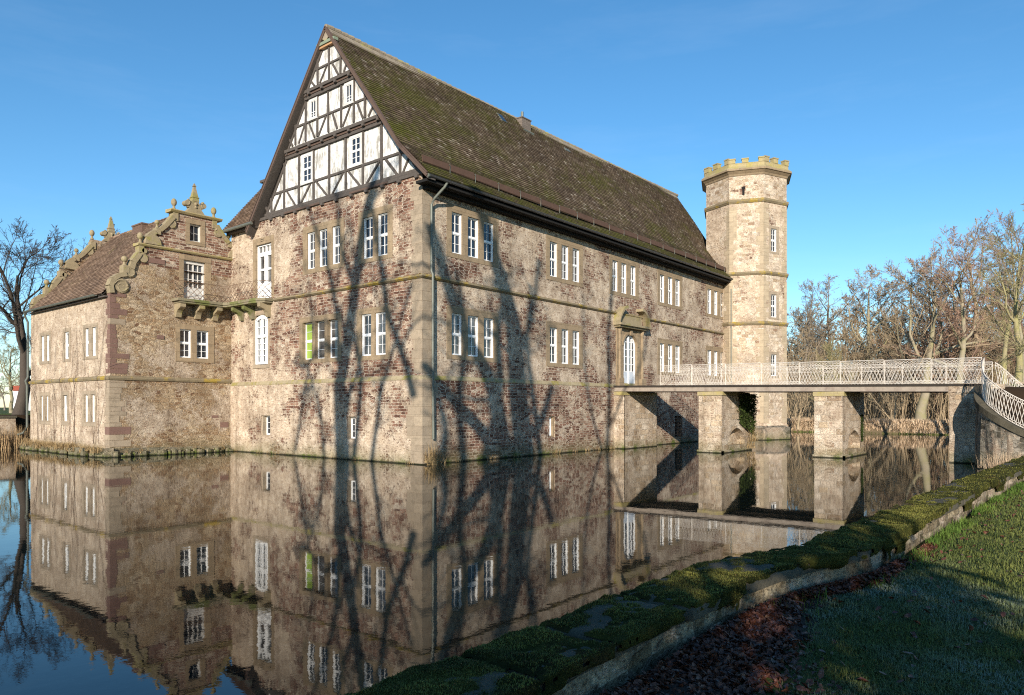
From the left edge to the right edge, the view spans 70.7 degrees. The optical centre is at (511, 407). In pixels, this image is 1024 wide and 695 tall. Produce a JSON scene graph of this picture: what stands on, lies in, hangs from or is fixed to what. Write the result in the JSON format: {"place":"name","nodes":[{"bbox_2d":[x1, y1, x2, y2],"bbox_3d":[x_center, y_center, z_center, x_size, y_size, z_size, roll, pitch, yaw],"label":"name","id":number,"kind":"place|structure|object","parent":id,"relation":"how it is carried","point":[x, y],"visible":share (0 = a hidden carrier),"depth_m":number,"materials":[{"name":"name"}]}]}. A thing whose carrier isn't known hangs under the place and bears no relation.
{"place":"outdoors","nodes":[
{"label":"outdoors","id":0,"kind":"place"},
{"bbox_2d":[421,440,445,464],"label":"dry grass","id":1,"kind":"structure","parent":0,"point":[432,457],"depth_m":31.44,"materials":[{"name":"beige plant"}]},
{"bbox_2d":[0,432,988,694],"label":"water","id":2,"kind":"structure","parent":0,"point":[228,574],"depth_m":13.24,"materials":[{"name":"black liquid"}]},
{"bbox_2d":[0,425,29,448],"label":"reeds","id":3,"kind":"object","parent":2,"relation":"on","point":[14,444],"visible":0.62,"depth_m":43.34,"materials":[{"name":"beige plant"}]},
{"bbox_2d":[234,449,413,463],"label":"bank weeds","id":4,"kind":"object","parent":2,"relation":"on","point":[324,457],"visible":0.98,"depth_m":34.58,"materials":[{"name":"green plant"}]},
{"bbox_2d":[455,444,614,461],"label":"bank weeds","id":5,"kind":"object","parent":2,"relation":"on","point":[608,447],"visible":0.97,"depth_m":39.78,"materials":[{"name":"green plant"}]},
{"bbox_2d":[0,387,1023,694],"bbox_3d":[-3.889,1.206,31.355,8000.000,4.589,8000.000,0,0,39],"label":"ground","id":6,"kind":"structure","parent":0,"point":[806,673],"depth_m":5.79,"materials":[{"name":"green plant"}]},
{"bbox_2d":[0,364,19,409],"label":"distant trees","id":7,"kind":"object","parent":6,"relation":"on","point":[2,395],"visible":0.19,"depth_m":125.19,"materials":[{"name":"brown plant"}]},
{"bbox_2d":[0,416,20,448],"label":"bank wall","id":8,"kind":"structure","parent":6,"relation":"on","point":[6,422],"depth_m":43.62,"materials":[{"name":"stone"}]},
{"bbox_2d":[0,337,30,412],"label":"bare tree","id":9,"kind":"object","parent":6,"relation":"on","point":[8,377],"visible":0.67,"depth_m":65.77,"materials":[{"name":"brown plant"}]},
{"bbox_2d":[12,386,29,410],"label":"white house","id":10,"kind":"structure","parent":6,"relation":"on","point":[15,390],"depth_m":118.00,"materials":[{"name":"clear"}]},
{"bbox_2d":[0,216,120,414],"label":"bare tree","id":11,"kind":"object","parent":6,"relation":"on","point":[17,323],"visible":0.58,"depth_m":45.57,"materials":[{"name":"brown plant"}]},
{"bbox_2d":[17,183,234,457],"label":"manor wing","id":12,"kind":"structure","parent":6,"relation":"on","point":[123,358],"depth_m":39.02,"materials":[{"name":"beige stone"}]},
{"bbox_2d":[38,392,49,424],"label":"window","id":13,"kind":"structure","parent":12,"relation":"in","point":[43,397],"depth_m":41.83,"materials":[{"name":"stone"}]},
{"bbox_2d":[39,331,50,364],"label":"window","id":14,"kind":"structure","parent":12,"relation":"in","point":[44,337],"depth_m":41.81,"materials":[{"name":"stone"}]},
{"bbox_2d":[18,438,107,452],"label":"dry grass","id":15,"kind":"structure","parent":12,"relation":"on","point":[67,445],"depth_m":39.21,"materials":[{"name":"beige plant"}]},
{"bbox_2d":[61,391,68,424],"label":"window","id":16,"kind":"structure","parent":12,"relation":"in","point":[65,405],"depth_m":40.09,"materials":[{"name":"stone"}]},
{"bbox_2d":[62,327,70,361],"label":"window","id":17,"kind":"structure","parent":12,"relation":"in","point":[66,331],"depth_m":40.00,"materials":[{"name":"stone"}]},
{"bbox_2d":[82,390,96,426],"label":"window","id":18,"kind":"structure","parent":12,"relation":"in","point":[91,398],"depth_m":37.74,"materials":[{"name":"stone"}]},
{"bbox_2d":[82,322,97,359],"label":"window","id":19,"kind":"structure","parent":12,"relation":"in","point":[90,331],"depth_m":37.73,"materials":[{"name":"stone"}]},
{"bbox_2d":[120,445,224,453],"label":"dry grass","id":20,"kind":"structure","parent":12,"relation":"on","point":[168,449],"depth_m":37.45,"materials":[{"name":"plant"}]},
{"bbox_2d":[184,260,203,299],"bbox_3d":[-17.551,-6.958,39.721,0.145,2.076,1.202,0,0,39],"label":"door","id":21,"kind":"structure","parent":12,"relation":"in","point":[191,266],"depth_m":39.73,"materials":[{"name":"paint"}]},
{"bbox_2d":[175,324,213,362],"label":"window","id":22,"kind":"structure","parent":12,"relation":"in","point":[193,343],"depth_m":39.58,"materials":[{"name":"stone"}]},
{"bbox_2d":[186,218,204,246],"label":"window","id":23,"kind":"structure","parent":12,"relation":"in","point":[195,229],"depth_m":39.75,"materials":[{"name":"stone"}]},
{"bbox_2d":[171,24,732,464],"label":"manor house","id":24,"kind":"structure","parent":6,"relation":"on","point":[420,260],"depth_m":36.77,"materials":[{"name":"stone"}]},
{"bbox_2d":[253,313,269,368],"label":"window","id":25,"kind":"structure","parent":24,"relation":"in","point":[261,323],"depth_m":39.35,"materials":[{"name":"wood"}]},
{"bbox_2d":[258,243,270,297],"bbox_3d":[-13.367,-7.388,39.321,1.512,2.936,0.145,0,0,39],"label":"door","id":26,"kind":"structure","parent":24,"relation":"in","point":[264,251],"depth_m":39.37,"materials":[{"name":"white paint"}]},
{"bbox_2d":[262,415,269,435],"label":"window","id":27,"kind":"structure","parent":24,"relation":"in","point":[265,418],"depth_m":39.28,"materials":[{"name":"stone"}]},
{"bbox_2d":[300,151,312,185],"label":"window","id":28,"kind":"structure","parent":24,"relation":"in","point":[306,159],"depth_m":36.62,"materials":[{"name":"paint"}]},
{"bbox_2d":[308,97,317,121],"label":"window","id":29,"kind":"structure","parent":24,"relation":"in","point":[312,102],"depth_m":36.06,"materials":[{"name":"paint"}]},
{"bbox_2d":[299,312,341,363],"bbox_3d":[-9.505,-3.400,36.098,3.460,2.360,0.280,0,0,39],"label":"window","id":30,"kind":"structure","parent":24,"relation":"in","point":[320,336],"depth_m":36.23,"materials":[{"name":"stone"}]},
{"bbox_2d":[303,217,343,274],"bbox_3d":[-9.326,-7.955,35.906,3.380,2.410,0.210,0,0,39],"label":"window","id":31,"kind":"structure","parent":24,"relation":"in","point":[323,243],"depth_m":35.95,"materials":[{"name":"wood"}]},
{"bbox_2d":[343,80,353,106],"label":"window","id":32,"kind":"structure","parent":24,"relation":"in","point":[348,87],"depth_m":34.30,"materials":[{"name":"paint"}]},
{"bbox_2d":[348,416,354,439],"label":"window","id":33,"kind":"structure","parent":24,"relation":"in","point":[351,419],"depth_m":34.58,"materials":[{"name":"stone"}]},
{"bbox_2d":[348,132,361,168],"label":"window","id":34,"kind":"structure","parent":24,"relation":"in","point":[355,141],"depth_m":34.21,"materials":[{"name":"paint"}]},
{"bbox_2d":[357,305,389,360],"bbox_3d":[-6.372,-3.400,33.492,2.350,2.440,0.210,0,0,39],"label":"window","id":35,"kind":"structure","parent":24,"relation":"in","point":[373,323],"depth_m":33.40,"materials":[{"name":"stone"}]},
{"bbox_2d":[358,204,392,263],"bbox_3d":[-6.263,-7.960,33.404,2.410,2.440,0.210,0,0,39],"label":"window","id":36,"kind":"structure","parent":24,"relation":"in","point":[375,226],"depth_m":33.31,"materials":[{"name":"stone"}]},
{"bbox_2d":[447,203,498,267],"bbox_3d":[-1.873,-8.005,33.956,0.210,2.410,3.600,0,0,39],"label":"window","id":37,"kind":"structure","parent":24,"relation":"in","point":[472,236],"depth_m":33.97,"materials":[{"name":"stone"}]},
{"bbox_2d":[447,305,498,362],"bbox_3d":[-1.873,-3.390,33.956,0.210,2.420,3.600,0,0,39],"label":"window","id":38,"kind":"structure","parent":24,"relation":"in","point":[472,334],"depth_m":33.97,"materials":[{"name":"stone"}]},
{"bbox_2d":[549,416,553,436],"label":"window","id":39,"kind":"structure","parent":24,"relation":"in","point":[551,418],"depth_m":38.86,"materials":[{"name":"stone"}]},
{"bbox_2d":[546,234,582,286],"bbox_3d":[2.853,-8.005,39.741,0.210,2.410,3.500,0,0,39],"label":"window","id":40,"kind":"structure","parent":24,"relation":"in","point":[564,258],"depth_m":39.81,"materials":[{"name":"stone"}]},
{"bbox_2d":[546,320,582,368],"bbox_3d":[2.853,-3.390,39.741,0.210,2.420,3.500,0,0,39],"label":"window","id":41,"kind":"structure","parent":24,"relation":"in","point":[564,342],"depth_m":39.83,"materials":[{"name":"stone"}]},
{"bbox_2d":[609,253,638,299],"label":"window","id":42,"kind":"structure","parent":24,"relation":"in","point":[623,272],"depth_m":44.69,"materials":[{"name":"stone"}]},
{"bbox_2d":[624,335,634,383],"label":"door","id":43,"kind":"structure","parent":24,"relation":"in","point":[629,344],"depth_m":45.32,"materials":[{"name":"white paint"}]},
{"bbox_2d":[657,268,682,309],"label":"window","id":44,"kind":"structure","parent":24,"relation":"in","point":[669,285],"depth_m":49.44,"materials":[{"name":"stone"}]},
{"bbox_2d":[657,338,682,375],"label":"window","id":45,"kind":"structure","parent":24,"relation":"in","point":[669,352],"depth_m":49.44,"materials":[{"name":"stone"}]},
{"bbox_2d":[706,284,722,319],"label":"window","id":46,"kind":"structure","parent":24,"relation":"in","point":[713,294],"depth_m":54.94,"materials":[{"name":"stone"}]},
{"bbox_2d":[706,345,722,378],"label":"window","id":47,"kind":"structure","parent":24,"relation":"in","point":[713,355],"depth_m":54.82,"materials":[{"name":"stone"}]},
{"bbox_2d":[340,456,1023,694],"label":"retaining wall","id":48,"kind":"structure","parent":6,"relation":"on","point":[601,643],"depth_m":5.16,"materials":[{"name":"plant"}]},
{"bbox_2d":[701,155,791,439],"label":"stair tower","id":49,"kind":"structure","parent":6,"relation":"on","point":[745,209],"depth_m":55.45,"materials":[{"name":"stone"}]},
{"bbox_2d":[769,225,778,253],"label":"window","id":50,"kind":"structure","parent":49,"relation":"in","point":[773,230],"depth_m":55.63,"materials":[{"name":"stone"}]},
{"bbox_2d":[769,291,778,319],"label":"window","id":51,"kind":"structure","parent":49,"relation":"in","point":[773,296],"depth_m":55.63,"materials":[{"name":"stone"}]},
{"bbox_2d":[769,352,778,377],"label":"window","id":52,"kind":"structure","parent":49,"relation":"in","point":[773,356],"depth_m":55.63,"materials":[{"name":"stone"}]},
{"bbox_2d":[787,370,814,428],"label":"bare shrub","id":53,"kind":"object","parent":6,"relation":"on","point":[799,408],"visible":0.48,"depth_m":69.83,"materials":[{"name":"brown plant"}]},
{"bbox_2d":[789,278,831,414],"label":"bare tree","id":54,"kind":"object","parent":6,"relation":"on","point":[808,304],"visible":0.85,"depth_m":87.83,"materials":[{"name":"brown plant"}]},
{"bbox_2d":[599,490,1023,694],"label":"fallen leaves","id":55,"kind":"object","parent":6,"relation":"on","point":[750,633],"visible":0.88,"depth_m":4.92,"materials":[{"name":"brown plant"}]},
{"bbox_2d":[614,357,1023,467],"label":"footbridge","id":56,"kind":"object","parent":6,"relation":"on","point":[980,424],"visible":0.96,"depth_m":36.09,"materials":[{"name":"beige stone"}]},
{"bbox_2d":[737,393,760,435],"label":"hanging ivy","id":57,"kind":"object","parent":56,"relation":"hanging from","point":[747,406],"visible":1,"depth_m":41.51,"materials":[{"name":"green plant"}]},
{"bbox_2d":[740,426,764,448],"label":"dry grass","id":58,"kind":"structure","parent":56,"relation":"attached to","point":[750,440],"depth_m":42.04,"materials":[{"name":"beige plant"}]},
{"bbox_2d":[860,414,863,441],"bbox_3d":[18.401,1.099,37.950,0.138,1.443,0.562,0,0,39],"label":"hanging ivy","id":59,"kind":"object","parent":56,"relation":"attached to","point":[862,427],"visible":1,"depth_m":37.90,"materials":[{"name":"plant"}]},
{"bbox_2d":[787,273,875,378],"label":"bare tree","id":60,"kind":"object","parent":6,"relation":"on","point":[828,296],"visible":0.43,"depth_m":89.53,"materials":[{"name":"brown wood"}]},
{"bbox_2d":[807,337,857,399],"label":"bare shrub","id":61,"kind":"object","parent":6,"relation":"on","point":[829,352],"visible":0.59,"depth_m":72.56,"materials":[{"name":"brown plant"}]},
{"bbox_2d":[790,269,919,418],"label":"bare tree","id":62,"kind":"object","parent":6,"relation":"on","point":[880,293],"visible":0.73,"depth_m":83.96,"materials":[{"name":"brown plant"}]},
{"bbox_2d":[787,417,948,434],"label":"bank grass","id":63,"kind":"structure","parent":6,"relation":"on","point":[881,421],"depth_m":67.91,"materials":[{"name":"beige plant"}]},
{"bbox_2d":[740,486,1023,694],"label":"grass","id":64,"kind":"structure","parent":6,"relation":"on","point":[1004,604],"depth_m":5.64,"materials":[{"name":"green plant"}]},
{"bbox_2d":[866,368,912,418],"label":"bare shrub","id":65,"kind":"object","parent":6,"relation":"on","point":[895,407],"visible":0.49,"depth_m":75.72,"materials":[{"name":"brown plant"}]},
{"bbox_2d":[765,480,1023,617],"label":"wall foot grass","id":66,"kind":"structure","parent":6,"relation":"on","point":[952,528],"depth_m":9.80,"materials":[{"name":"green plant"}]},
{"bbox_2d":[787,334,1015,419],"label":"undergrowth","id":67,"kind":"object","parent":6,"relation":"on","point":[902,411],"visible":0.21,"depth_m":82.10,"materials":[{"name":"brown plant"}]},
{"bbox_2d":[787,275,1023,418],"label":"woodland","id":68,"kind":"object","parent":6,"relation":"on","point":[832,334],"visible":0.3,"depth_m":85.25,"materials":[{"name":"brown plant"}]},
{"bbox_2d":[872,234,1013,383],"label":"bare tree","id":69,"kind":"object","parent":6,"relation":"on","point":[962,325],"visible":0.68,"depth_m":74.04,"materials":[{"name":"brown plant"}]},
{"bbox_2d":[863,210,1023,420],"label":"bare tree","id":70,"kind":"object","parent":6,"relation":"on","point":[920,411],"visible":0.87,"depth_m":77.14,"materials":[{"name":"brown plant"}]},
{"bbox_2d":[883,269,1023,419],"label":"woodland","id":71,"kind":"object","parent":6,"relation":"on","point":[937,323],"visible":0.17,"depth_m":84.15,"materials":[{"name":"brown plant"}]},
{"bbox_2d":[924,223,1023,383],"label":"bare tree","id":72,"kind":"object","parent":6,"relation":"on","point":[970,276],"visible":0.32,"depth_m":82.20,"materials":[{"name":"brown plant"}]},
{"bbox_2d":[971,226,1023,383],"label":"bare tree","id":73,"kind":"object","parent":6,"relation":"on","point":[1018,352],"visible":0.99,"depth_m":45.71,"materials":[{"name":"brown plant"}]},
{"bbox_2d":[971,203,1023,383],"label":"bare tree","id":74,"kind":"object","parent":6,"relation":"on","point":[1004,352],"visible":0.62,"depth_m":55.83,"materials":[{"name":"brown plant"}]},
{"bbox_2d":[975,449,1021,467],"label":"dry grass","id":75,"kind":"structure","parent":6,"relation":"on","point":[996,462],"depth_m":28.50,"materials":[{"name":"beige plant"}]},
{"bbox_2d":[975,207,1023,381],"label":"bare tree","id":76,"kind":"object","parent":6,"relation":"on","point":[997,252],"visible":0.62,"depth_m":53.41,"materials":[{"name":"brown plant"}]},
{"bbox_2d":[1007,382,1023,386],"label":"ramp parapet","id":77,"kind":"structure","parent":6,"relation":"on","point":[1017,384],"depth_m":35.08,"materials":[{"name":"stone"}]},
{"bbox_2d":[0,0,1023,406],"label":"sky","id":78,"kind":"structure","parent":0,"point":[895,123],"materials":[{"name":"blue"}]},
{"bbox_2d":[790,430,948,434],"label":"bank edge grass","id":79,"kind":"structure","parent":0,"point":[893,433],"depth_m":66.76,"materials":[{"name":"brown plant"}]}
]}

